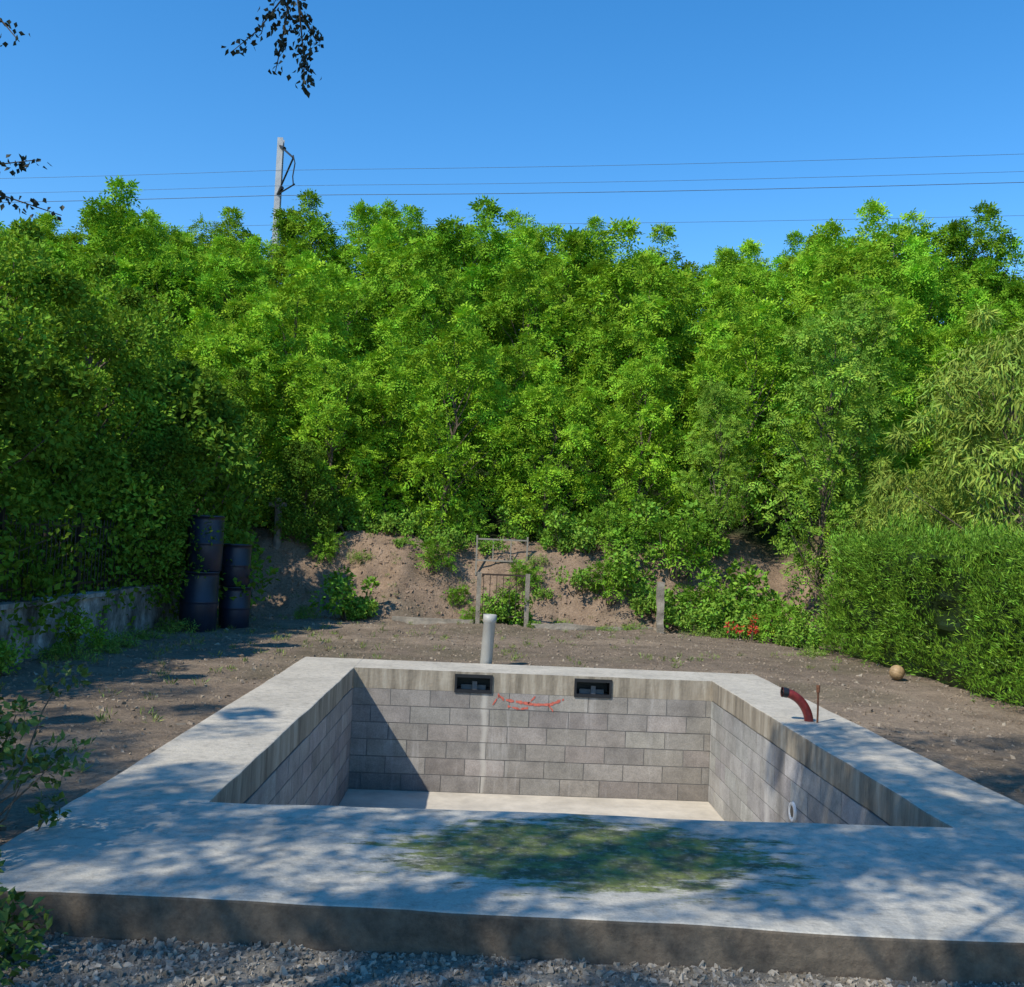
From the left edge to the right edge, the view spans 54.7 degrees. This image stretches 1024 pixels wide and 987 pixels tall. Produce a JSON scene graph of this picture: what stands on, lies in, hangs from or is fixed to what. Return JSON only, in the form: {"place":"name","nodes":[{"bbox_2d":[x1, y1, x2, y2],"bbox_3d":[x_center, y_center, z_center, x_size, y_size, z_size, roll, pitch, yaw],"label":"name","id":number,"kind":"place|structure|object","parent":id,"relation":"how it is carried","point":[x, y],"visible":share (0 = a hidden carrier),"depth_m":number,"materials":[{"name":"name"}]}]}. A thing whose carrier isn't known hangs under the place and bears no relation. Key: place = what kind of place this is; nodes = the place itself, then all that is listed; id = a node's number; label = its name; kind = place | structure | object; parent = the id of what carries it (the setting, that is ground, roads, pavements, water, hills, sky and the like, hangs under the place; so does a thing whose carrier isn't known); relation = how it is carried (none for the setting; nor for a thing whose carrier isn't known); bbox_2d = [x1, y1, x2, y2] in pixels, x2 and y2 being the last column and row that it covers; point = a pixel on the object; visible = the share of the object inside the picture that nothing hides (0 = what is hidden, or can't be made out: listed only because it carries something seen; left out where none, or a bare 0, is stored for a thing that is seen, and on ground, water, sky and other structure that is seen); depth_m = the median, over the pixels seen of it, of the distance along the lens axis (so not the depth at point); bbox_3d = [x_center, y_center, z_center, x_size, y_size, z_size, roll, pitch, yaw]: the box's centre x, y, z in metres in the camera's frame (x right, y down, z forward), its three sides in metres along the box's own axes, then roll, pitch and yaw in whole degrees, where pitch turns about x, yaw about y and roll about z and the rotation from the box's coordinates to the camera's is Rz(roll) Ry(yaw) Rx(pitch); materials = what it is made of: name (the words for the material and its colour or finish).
{"place":"outdoors","nodes":[
{"label":"outdoors","id":0,"kind":"place"},
{"bbox_2d":[0,372,1023,986],"bbox_3d":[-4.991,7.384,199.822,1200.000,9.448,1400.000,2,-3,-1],"label":"ground","id":1,"kind":"structure","parent":0,"point":[762,552],"depth_m":13.82,"materials":[{"name":"soil"}]},
{"bbox_2d":[0,632,37,675],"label":"weed plant","id":2,"kind":"object","parent":1,"relation":"on","point":[5,657],"visible":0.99,"depth_m":10.87,"materials":[{"name":"green plant"}]},
{"bbox_2d":[0,655,95,985],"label":"leafy bush","id":3,"kind":"object","parent":1,"relation":"on","point":[7,752],"visible":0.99,"depth_m":4.87,"materials":[{"name":"green plant"}]},
{"bbox_2d":[0,334,106,661],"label":"shrub","id":4,"kind":"object","parent":1,"relation":"on","point":[68,384],"visible":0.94,"depth_m":12.05,"materials":[{"name":"green plant"}]},
{"bbox_2d":[0,230,108,367],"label":"hazel tree","id":5,"kind":"object","parent":1,"relation":"on","point":[50,248],"visible":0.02,"depth_m":21.41,"materials":[{"name":"green plant"}]},
{"bbox_2d":[29,638,105,662],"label":"weed plant","id":6,"kind":"object","parent":1,"relation":"on","point":[49,655],"visible":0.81,"depth_m":12.38,"materials":[{"name":"green plant"}]},
{"bbox_2d":[0,365,159,625],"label":"shrub","id":7,"kind":"object","parent":1,"relation":"on","point":[86,467],"visible":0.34,"depth_m":14.91,"materials":[{"name":"green plant"}]},
{"bbox_2d":[51,606,108,655],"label":"weed plant","id":8,"kind":"object","parent":1,"relation":"on","point":[76,621],"visible":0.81,"depth_m":12.88,"materials":[{"name":"green plant"}]},
{"bbox_2d":[0,217,171,596],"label":"hazel tree","id":9,"kind":"object","parent":1,"relation":"on","point":[65,288],"visible":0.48,"depth_m":14.91,"materials":[{"name":"green plant"}]},
{"bbox_2d":[0,580,180,665],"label":"garden wall","id":10,"kind":"structure","parent":1,"relation":"on","point":[119,619],"depth_m":14.07,"materials":[{"name":"concrete"}]},
{"bbox_2d":[0,507,180,602],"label":"iron fence","id":11,"kind":"object","parent":10,"relation":"on","point":[78,531],"visible":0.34,"depth_m":13.79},
{"bbox_2d":[82,627,140,649],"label":"weed plant","id":12,"kind":"object","parent":1,"relation":"on","point":[123,641],"visible":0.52,"depth_m":13.96,"materials":[{"name":"green plant"}]},
{"bbox_2d":[6,281,217,593],"bbox_3d":[-7.482,-0.689,17.432,4.222,6.561,4.288,0,-4,41],"label":"hazel tree","id":13,"kind":"object","parent":1,"relation":"on","point":[126,344],"visible":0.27,"depth_m":17.34,"materials":[{"name":"green plant"}]},
{"bbox_2d":[19,252,212,576],"bbox_3d":[-8.492,-1.016,20.427,4.990,7.518,5.599,3,-3,-6],"label":"hazel tree","id":14,"kind":"object","parent":1,"relation":"on","point":[104,266],"visible":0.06,"depth_m":19.93,"materials":[{"name":"green plant"}]},
{"bbox_2d":[121,624,173,639],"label":"weed plant","id":15,"kind":"object","parent":1,"relation":"on","point":[143,635],"visible":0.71,"depth_m":15.22,"materials":[{"name":"green plant"}]},
{"bbox_2d":[72,424,227,609],"bbox_3d":[-6.198,0.444,16.628,2.408,3.254,2.414,1,-3,27],"label":"shrub","id":16,"kind":"object","parent":1,"relation":"on","point":[164,465],"visible":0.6,"depth_m":16.45,"materials":[{"name":"green plant"}]},
{"bbox_2d":[0,0,323,220],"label":"birch tree","id":17,"kind":"object","parent":1,"relation":"on","point":[272,15],"visible":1,"depth_m":4.68,"materials":[{"name":"green plant"}]},
{"bbox_2d":[146,616,200,634],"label":"weed plant","id":18,"kind":"object","parent":1,"relation":"on","point":[177,628],"visible":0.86,"depth_m":16.23,"materials":[{"name":"green plant"}]},
{"bbox_2d":[86,353,279,622],"bbox_3d":[-6.221,0.101,18.564,4.157,5.604,4.146,2,-3,-1],"label":"shrub","id":19,"kind":"object","parent":1,"relation":"on","point":[198,405],"visible":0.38,"depth_m":18.22,"materials":[{"name":"green plant"}]},
{"bbox_2d":[151,305,247,469],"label":"locust tree","id":20,"kind":"object","parent":1,"relation":"on","point":[190,332],"visible":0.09,"depth_m":26.17,"materials":[{"name":"green plant"}]},
{"bbox_2d":[179,515,251,632],"bbox_3d":[-5.090,1.384,17.174,0.642,1.970,1.452,1,-3,30],"label":"barrel stack","id":21,"kind":"object","parent":1,"relation":"on","point":[199,603],"visible":0.96,"depth_m":16.69,"materials":[{"name":"blue plastic"}]},
{"bbox_2d":[167,357,285,548],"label":"hazel tree","id":22,"kind":"object","parent":1,"relation":"on","point":[241,374],"visible":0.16,"depth_m":21.90,"materials":[{"name":"green plant"}]},
{"bbox_2d":[181,301,320,527],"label":"locust tree","id":23,"kind":"object","parent":1,"relation":"on","point":[226,347],"visible":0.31,"depth_m":23.71,"materials":[{"name":"green plant"}]},
{"bbox_2d":[269,498,286,549],"bbox_3d":[-5.316,0.874,22.356,0.400,1.556,0.180,2,-3,-1],"label":"wooden post","id":24,"kind":"object","parent":1,"relation":"on","point":[276,542],"visible":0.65,"depth_m":22.30,"materials":[{"name":"grey wood"}]},
{"bbox_2d":[272,137,295,281],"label":"catenary mast","id":25,"kind":"object","parent":1,"relation":"on","point":[279,181],"visible":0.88,"depth_m":45.66,"materials":[{"name":"concrete"}]},
{"bbox_2d":[0,154,1023,229],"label":"overhead wires","id":26,"kind":"object","parent":25,"relation":"attached to","point":[555,192],"visible":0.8,"depth_m":42.50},
{"bbox_2d":[271,511,317,539],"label":"weed plant","id":27,"kind":"object","parent":1,"relation":"on","point":[287,531],"visible":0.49,"depth_m":22.43,"materials":[{"name":"green plant"}]},
{"bbox_2d":[226,256,364,508],"bbox_3d":[-5.528,-2.651,26.071,3.988,7.059,5.080,1,-3,27],"label":"locust tree","id":28,"kind":"object","parent":1,"relation":"on","point":[294,335],"visible":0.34,"depth_m":25.37,"materials":[{"name":"green plant"}]},
{"bbox_2d":[262,440,343,545],"bbox_3d":[-4.747,0.063,22.814,1.873,2.531,1.878,4,-4,-33],"label":"shrub","id":29,"kind":"object","parent":1,"relation":"on","point":[298,465],"visible":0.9,"depth_m":22.48,"materials":[{"name":"green plant"}]},
{"bbox_2d":[262,331,389,532],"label":"locust tree","id":30,"kind":"object","parent":1,"relation":"on","point":[353,399],"visible":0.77,"depth_m":23.62,"materials":[{"name":"green plant"}]},
{"bbox_2d":[305,529,347,565],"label":"weed plant","id":31,"kind":"object","parent":1,"relation":"on","point":[328,539],"visible":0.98,"depth_m":22.33,"materials":[{"name":"green plant"}]},
{"bbox_2d":[308,565,379,620],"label":"weed plant","id":32,"kind":"object","parent":1,"relation":"on","point":[336,595],"visible":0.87,"depth_m":20.31,"materials":[{"name":"green plant"}]},
{"bbox_2d":[325,494,372,533],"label":"weed plant","id":33,"kind":"object","parent":1,"relation":"on","point":[357,526],"visible":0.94,"depth_m":23.10,"materials":[{"name":"green plant"}]},
{"bbox_2d":[343,596,379,621],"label":"weed plant","id":34,"kind":"object","parent":1,"relation":"on","point":[366,615],"visible":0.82,"depth_m":20.31,"materials":[{"name":"green plant"}]},
{"bbox_2d":[324,316,443,513],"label":"locust tree","id":35,"kind":"object","parent":1,"relation":"on","point":[381,360],"visible":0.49,"depth_m":25.07,"materials":[{"name":"green plant"}]},
{"bbox_2d":[364,511,416,535],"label":"weed plant","id":36,"kind":"object","parent":1,"relation":"on","point":[388,522],"visible":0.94,"depth_m":23.06,"materials":[{"name":"green plant"}]},
{"bbox_2d":[397,503,442,540],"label":"weed plant","id":37,"kind":"object","parent":1,"relation":"on","point":[422,514],"visible":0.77,"depth_m":22.81,"materials":[{"name":"green plant"}]},
{"bbox_2d":[1,534,841,771],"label":"grass tufts","id":38,"kind":"object","parent":1,"relation":"on","point":[329,641],"visible":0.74,"depth_m":14.95,"materials":[{"name":"green plant"}]},
{"bbox_2d":[408,534,458,574],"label":"weed plant","id":39,"kind":"object","parent":1,"relation":"on","point":[432,546],"visible":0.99,"depth_m":21.97,"materials":[{"name":"green plant"}]},
{"bbox_2d":[424,526,469,550],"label":"weed plant","id":40,"kind":"object","parent":1,"relation":"on","point":[455,537],"visible":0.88,"depth_m":22.44,"materials":[{"name":"green plant"}]},
{"bbox_2d":[367,302,543,535],"bbox_3d":[-1.154,-1.543,24.086,4.411,6.129,3.463,4,-4,-32],"label":"locust tree","id":41,"kind":"object","parent":1,"relation":"on","point":[444,383],"visible":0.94,"depth_m":23.57,"materials":[{"name":"green plant"}]},
{"bbox_2d":[441,584,471,607],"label":"weed plant","id":42,"kind":"object","parent":1,"relation":"on","point":[457,592],"visible":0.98,"depth_m":21.62,"materials":[{"name":"green plant"}]},
{"bbox_2d":[446,502,496,550],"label":"weed plant","id":43,"kind":"object","parent":1,"relation":"on","point":[473,527],"visible":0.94,"depth_m":22.95,"materials":[{"name":"green plant"}]},
{"bbox_2d":[480,614,496,663],"bbox_3d":[-0.334,2.074,13.437,0.184,0.860,0.184,5,-3,-1],"label":"drain pipe","id":44,"kind":"object","parent":1,"relation":"on","point":[488,634],"visible":0.76,"depth_m":13.37,"materials":[{"name":"grey plastic"}]},
{"bbox_2d":[474,537,509,555],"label":"weed plant","id":45,"kind":"object","parent":1,"relation":"on","point":[484,547],"visible":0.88,"depth_m":22.55,"materials":[{"name":"green plant"}]},
{"bbox_2d":[475,535,528,574],"bbox_3d":[-0.233,1.412,22.328,1.176,0.900,0.040,2,-3,-1],"label":"wooden frame","id":46,"kind":"object","parent":1,"relation":"on","point":[477,539],"visible":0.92,"depth_m":22.32,"materials":[{"name":"grey wood"}]},
{"bbox_2d":[475,572,529,626],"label":"garden gate","id":47,"kind":"structure","parent":1,"relation":"on","point":[526,606],"depth_m":20.51,"materials":[{"name":"metal"}]},
{"bbox_2d":[479,587,531,623],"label":"weed plant","id":48,"kind":"object","parent":1,"relation":"on","point":[486,597],"visible":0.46,"depth_m":20.81,"materials":[{"name":"green plant"}]},
{"bbox_2d":[450,330,563,504],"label":"locust tree","id":49,"kind":"object","parent":1,"relation":"on","point":[509,358],"visible":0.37,"depth_m":25.82,"materials":[{"name":"green plant"}]},
{"bbox_2d":[486,589,533,625],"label":"weed plant","id":50,"kind":"object","parent":1,"relation":"on","point":[517,622],"visible":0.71,"depth_m":20.58,"materials":[{"name":"green plant"}]},
{"bbox_2d":[0,657,1023,983],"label":"swimming pool","id":51,"kind":"structure","parent":1,"relation":"on","point":[748,823],"depth_m":5.51,"materials":[{"name":"concrete"}]},
{"bbox_2d":[780,687,813,721],"bbox_3d":[2.805,2.076,9.720,0.333,0.335,0.099,3,-3,-5],"label":"red conduit","id":52,"kind":"object","parent":51,"relation":"on","point":[798,699],"visible":1,"depth_m":9.69,"materials":[{"name":"plastic"}]},
{"bbox_2d":[0,174,1023,475],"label":"embankment trees","id":53,"kind":"object","parent":1,"relation":"on","point":[422,280],"visible":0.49,"depth_m":31.60,"materials":[{"name":"green plant"}]},
{"bbox_2d":[0,526,1023,841],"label":"soil clods","id":54,"kind":"object","parent":1,"relation":"on","point":[568,600],"visible":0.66,"depth_m":15.30,"materials":[{"name":"soil"}]},
{"bbox_2d":[496,499,542,539],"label":"weed plant","id":55,"kind":"object","parent":1,"relation":"on","point":[522,530],"visible":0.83,"depth_m":23.08,"materials":[{"name":"green plant"}]},
{"bbox_2d":[392,616,652,630],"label":"concrete kerb","id":56,"kind":"structure","parent":1,"relation":"on","point":[555,626],"depth_m":20.39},
{"bbox_2d":[501,556,547,591],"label":"weed plant","id":57,"kind":"object","parent":1,"relation":"on","point":[525,570],"visible":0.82,"depth_m":21.84,"materials":[{"name":"green plant"}]},
{"bbox_2d":[487,357,607,541],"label":"locust tree","id":58,"kind":"object","parent":1,"relation":"on","point":[540,400],"visible":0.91,"depth_m":23.58,"materials":[{"name":"green plant"}]},
{"bbox_2d":[539,505,593,549],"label":"weed plant","id":59,"kind":"object","parent":1,"relation":"on","point":[556,518],"visible":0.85,"depth_m":22.40,"materials":[{"name":"green plant"}]},
{"bbox_2d":[550,565,602,594],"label":"weed plant","id":60,"kind":"object","parent":1,"relation":"on","point":[579,579],"visible":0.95,"depth_m":21.47,"materials":[{"name":"green plant"}]},
{"bbox_2d":[556,524,614,555],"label":"weed plant","id":61,"kind":"object","parent":1,"relation":"on","point":[584,540],"visible":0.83,"depth_m":22.20,"materials":[{"name":"green plant"}]},
{"bbox_2d":[564,506,614,549],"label":"weed plant","id":62,"kind":"object","parent":1,"relation":"on","point":[579,521],"visible":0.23,"depth_m":22.86,"materials":[{"name":"green plant"}]},
{"bbox_2d":[583,555,642,604],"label":"weed plant","id":63,"kind":"object","parent":1,"relation":"on","point":[608,569],"visible":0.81,"depth_m":21.20,"materials":[{"name":"green plant"}]},
{"bbox_2d":[557,301,679,487],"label":"locust tree","id":64,"kind":"object","parent":1,"relation":"on","point":[607,343],"visible":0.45,"depth_m":27.02,"materials":[{"name":"green plant"}]},
{"bbox_2d":[242,390,998,541],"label":"undergrowth","id":65,"kind":"object","parent":1,"relation":"on","point":[532,539],"depth_m":25.74,"materials":[{"name":"green plant"}]},
{"bbox_2d":[588,499,664,559],"bbox_3d":[2.383,0.867,22.213,1.883,1.562,1.665,0,-4,43],"label":"weed plant","id":66,"kind":"object","parent":1,"relation":"on","point":[611,533],"visible":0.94,"depth_m":21.97,"materials":[{"name":"green plant"}]},
{"bbox_2d":[591,537,662,596],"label":"weed plant","id":67,"kind":"object","parent":1,"relation":"on","point":[622,553],"visible":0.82,"depth_m":21.50,"materials":[{"name":"green plant"}]},
{"bbox_2d":[564,350,709,534],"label":"locust tree","id":68,"kind":"object","parent":1,"relation":"on","point":[653,411],"visible":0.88,"depth_m":23.86,"materials":[{"name":"green plant"}]},
{"bbox_2d":[606,493,673,546],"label":"weed plant","id":69,"kind":"object","parent":1,"relation":"on","point":[646,508],"visible":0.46,"depth_m":22.35,"materials":[{"name":"green plant"}]},
{"bbox_2d":[627,581,673,617],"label":"weed plant","id":70,"kind":"object","parent":1,"relation":"on","point":[640,602],"visible":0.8,"depth_m":20.96,"materials":[{"name":"green plant"}]},
{"bbox_2d":[656,582,664,632],"bbox_3d":[3.015,2.396,20.157,0.169,1.186,0.176,2,-3,-1],"label":"concrete post","id":71,"kind":"object","parent":1,"relation":"on","point":[660,601],"visible":0.84,"depth_m":20.10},
{"bbox_2d":[653,583,697,628],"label":"weed plant","id":72,"kind":"object","parent":1,"relation":"on","point":[678,597],"visible":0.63,"depth_m":20.72,"materials":[{"name":"green plant"}]},
{"bbox_2d":[633,507,725,583],"bbox_3d":[3.722,1.238,21.823,2.022,1.896,2.286,2,-3,14],"label":"weed plant","id":73,"kind":"object","parent":1,"relation":"on","point":[670,553],"visible":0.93,"depth_m":21.61,"materials":[{"name":"green plant"}]},
{"bbox_2d":[669,604,720,635],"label":"weed plant","id":74,"kind":"object","parent":1,"relation":"on","point":[691,618],"visible":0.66,"depth_m":20.23,"materials":[{"name":"green plant"}]},
{"bbox_2d":[664,491,740,555],"bbox_3d":[4.430,0.695,22.766,1.608,1.560,1.925,3,-3,-11],"label":"weed plant","id":75,"kind":"object","parent":1,"relation":"on","point":[697,507],"visible":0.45,"depth_m":22.25,"materials":[{"name":"green plant"}]},
{"bbox_2d":[669,577,736,633],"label":"weed plant","id":76,"kind":"object","parent":1,"relation":"on","point":[710,595],"visible":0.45,"depth_m":20.68,"materials":[{"name":"green plant"}]},
{"bbox_2d":[671,378,758,559],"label":"ash tree","id":77,"kind":"object","parent":1,"relation":"on","point":[722,393],"visible":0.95,"depth_m":22.37,"materials":[{"name":"green plant"}]},
{"bbox_2d":[694,591,752,638],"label":"weed plant","id":78,"kind":"object","parent":1,"relation":"on","point":[725,604],"visible":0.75,"depth_m":20.01,"materials":[{"name":"green plant"}]},
{"bbox_2d":[654,284,809,495],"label":"locust tree","id":79,"kind":"object","parent":1,"relation":"on","point":[715,328],"visible":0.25,"depth_m":26.67,"materials":[{"name":"green plant"}]},
{"bbox_2d":[695,557,775,625],"bbox_3d":[4.857,2.133,21.254,1.608,1.560,1.925,1,-3,26],"label":"weed plant","id":80,"kind":"object","parent":1,"relation":"on","point":[741,592],"visible":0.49,"depth_m":20.93,"materials":[{"name":"green plant"}]},
{"bbox_2d":[669,297,822,526],"bbox_3d":[6.351,-1.838,24.928,4.375,6.079,3.434,4,-3,-24],"label":"locust tree","id":81,"kind":"object","parent":1,"relation":"on","point":[736,373],"visible":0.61,"depth_m":24.44,"materials":[{"name":"green plant"}]},
{"bbox_2d":[721,610,775,639],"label":"weed plant","id":82,"kind":"object","parent":1,"relation":"on","point":[745,619],"visible":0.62,"depth_m":19.59,"materials":[{"name":"green plant"}]},
{"bbox_2d":[723,614,774,641],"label":"red flower plant","id":83,"kind":"object","parent":1,"relation":"on","point":[750,630],"visible":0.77,"depth_m":19.09,"materials":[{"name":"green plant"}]},
{"bbox_2d":[750,597,804,644],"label":"weed plant","id":84,"kind":"object","parent":1,"relation":"on","point":[769,614],"visible":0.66,"depth_m":18.97,"materials":[{"name":"green plant"}]},
{"bbox_2d":[731,588,824,635],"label":"weed plant","id":85,"kind":"object","parent":1,"relation":"on","point":[755,599],"visible":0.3,"depth_m":20.61,"materials":[{"name":"green plant"}]},
{"bbox_2d":[773,620,810,647],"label":"weed plant","id":86,"kind":"object","parent":1,"relation":"on","point":[781,637],"visible":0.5,"depth_m":18.35,"materials":[{"name":"green plant"}]},
{"bbox_2d":[784,609,829,649],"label":"weed plant","id":87,"kind":"object","parent":1,"relation":"on","point":[806,636],"visible":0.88,"depth_m":17.72,"materials":[{"name":"green plant"}]},
{"bbox_2d":[733,307,894,635],"bbox_3d":[6.276,-0.238,20.651,3.263,7.463,3.206,1,-3,23],"label":"ash tree","id":88,"kind":"object","parent":1,"relation":"on","point":[817,336],"visible":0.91,"depth_m":20.24,"materials":[{"name":"green plant"}]},
{"bbox_2d":[797,286,928,538],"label":"ash tree","id":89,"kind":"object","parent":1,"relation":"on","point":[868,324],"visible":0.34,"depth_m":22.48,"materials":[{"name":"green plant"}]},
{"bbox_2d":[788,330,953,541],"bbox_3d":[8.656,-1.181,23.332,3.237,5.730,4.124,5,-4,-37],"label":"locust tree","id":90,"kind":"object","parent":1,"relation":"on","point":[907,392],"visible":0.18,"depth_m":23.09,"materials":[{"name":"green plant"}]},
{"bbox_2d":[794,271,948,490],"bbox_3d":[9.524,-2.619,26.119,4.052,6.636,4.548,4,-3,-25],"label":"locust tree","id":91,"kind":"object","parent":1,"relation":"on","point":[908,311],"visible":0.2,"depth_m":25.32,"materials":[{"name":"green plant"}]},
{"bbox_2d":[834,456,961,609],"bbox_3d":[7.578,1.210,19.088,2.818,3.997,2.796,2,-3,14],"label":"willow shrub","id":92,"kind":"object","parent":1,"relation":"on","point":[919,485],"visible":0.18,"depth_m":18.98,"materials":[{"name":"green plant"}]},
{"bbox_2d":[807,507,1023,709],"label":"conifer hedge","id":93,"kind":"object","parent":1,"relation":"on","point":[953,616],"visible":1,"depth_m":13.92,"materials":[{"name":"green plant"}]},
{"bbox_2d":[860,316,1023,554],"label":"willow shrub","id":94,"kind":"object","parent":1,"relation":"on","point":[979,424],"visible":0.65,"depth_m":16.80,"materials":[{"name":"green plant"}]},
{"bbox_2d":[891,309,1008,483],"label":"locust tree","id":95,"kind":"object","parent":1,"relation":"on","point":[956,340],"visible":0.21,"depth_m":25.89,"materials":[{"name":"green plant"}]},
{"bbox_2d":[894,343,1011,519],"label":"locust tree","id":96,"kind":"object","parent":1,"relation":"on","point":[938,350],"visible":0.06,"depth_m":25.15,"materials":[{"name":"green plant"}]},
{"bbox_2d":[907,302,1023,551],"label":"willow shrub","id":97,"kind":"object","parent":1,"relation":"on","point":[985,322],"visible":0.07,"depth_m":19.73,"materials":[{"name":"green plant"}]},
{"bbox_2d":[0,932,1023,986],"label":"gravel","id":98,"kind":"structure","parent":0,"point":[131,954],"depth_m":4.11,"materials":[{"name":"gravel"}]},
{"bbox_2d":[0,0,1023,323],"label":"sky","id":99,"kind":"structure","parent":0,"point":[96,89],"materials":[{"name":"blue"}]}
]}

